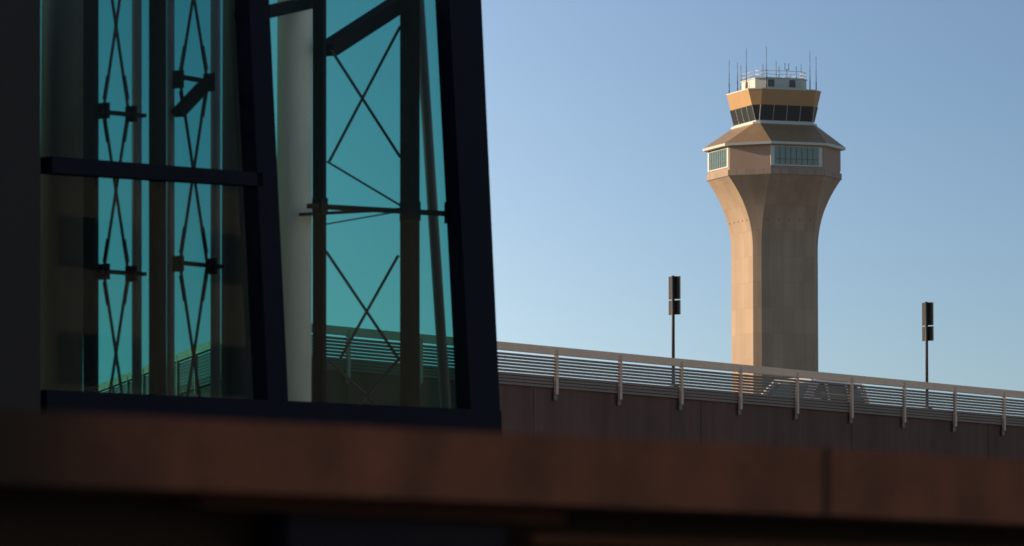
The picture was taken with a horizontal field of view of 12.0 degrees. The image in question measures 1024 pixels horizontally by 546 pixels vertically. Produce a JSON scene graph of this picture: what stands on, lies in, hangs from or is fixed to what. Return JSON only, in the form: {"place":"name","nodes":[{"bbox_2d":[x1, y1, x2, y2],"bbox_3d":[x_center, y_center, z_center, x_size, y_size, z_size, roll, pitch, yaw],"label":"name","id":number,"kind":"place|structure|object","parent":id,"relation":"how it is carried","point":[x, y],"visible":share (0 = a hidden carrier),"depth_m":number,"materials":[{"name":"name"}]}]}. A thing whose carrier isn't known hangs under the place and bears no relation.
{"place":"outdoors","nodes":[
{"label":"outdoors","id":0,"kind":"place"},
{"bbox_2d":[0,0,501,432],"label":"glass building","id":1,"kind":"structure","parent":0,"point":[264,210],"depth_m":83.53,"materials":[{"name":"teal glass"}]},
{"bbox_2d":[0,489,1023,545],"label":"shadowed soffit","id":2,"kind":"structure","parent":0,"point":[40,518],"depth_m":17.46,"materials":[{"name":"black concrete"}]},
{"bbox_2d":[0,409,1023,529],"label":"concrete beam","id":3,"kind":"structure","parent":2,"relation":"attached to","point":[97,453],"depth_m":18.09,"materials":[{"name":"brown concrete"}]},
{"bbox_2d":[180,495,930,545],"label":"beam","id":4,"kind":"structure","parent":3,"relation":"attached to","point":[506,515],"depth_m":18.49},
{"bbox_2d":[265,513,506,545],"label":"blue fascia","id":5,"kind":"structure","parent":4,"relation":"attached to","point":[288,529],"depth_m":17.82,"materials":[{"name":"blue"}]},
{"bbox_2d":[822,447,829,516],"bbox_3d":[1.298,0.863,20.130,0.010,0.287,0.047,-3,-5,33],"label":"wall joint","id":6,"kind":"object","parent":3,"relation":"attached to","point":[826,481],"visible":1,"depth_m":20.13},
{"bbox_2d":[481,0,1023,415],"label":"sky","id":7,"kind":"structure","parent":0,"point":[602,114],"materials":[{"name":"blue"}]},
{"bbox_2d":[702,46,845,393],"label":"control tower","id":8,"kind":"structure","parent":0,"point":[774,177],"depth_m":680.18,"materials":[{"name":"concrete"}]},
{"bbox_2d":[708,145,840,171],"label":"windows","id":9,"kind":"structure","parent":8,"relation":"in","point":[780,155],"depth_m":678.56,"materials":[{"name":"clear glass"}]},
{"label":"ground","id":10,"kind":"structure","parent":0,"visible":0},
{"bbox_2d":[499,374,1023,459],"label":"overpass","id":11,"kind":"object","parent":10,"relation":"on","point":[541,411],"visible":0.18,"depth_m":136.85,"materials":[{"name":"concrete"}]},
{"bbox_2d":[669,276,680,386],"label":"street light","id":12,"kind":"object","parent":11,"relation":"on","point":[674,293],"visible":0.91,"depth_m":135.63,"materials":[{"name":"grey metal"}]},
{"bbox_2d":[497,341,1023,434],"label":"bridge railing","id":13,"kind":"object","parent":11,"relation":"on","point":[679,372],"visible":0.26,"depth_m":137.36,"materials":[{"name":"metal"}]},
{"bbox_2d":[761,378,868,402],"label":"car","id":14,"kind":"object","parent":11,"relation":"on","point":[818,389],"visible":0.09,"depth_m":143.74,"materials":[{"name":"white paint"}]},
{"bbox_2d":[922,302,933,407],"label":"street light","id":15,"kind":"object","parent":11,"relation":"on","point":[927,319],"visible":0.93,"depth_m":147.89,"materials":[{"name":"grey metal"}]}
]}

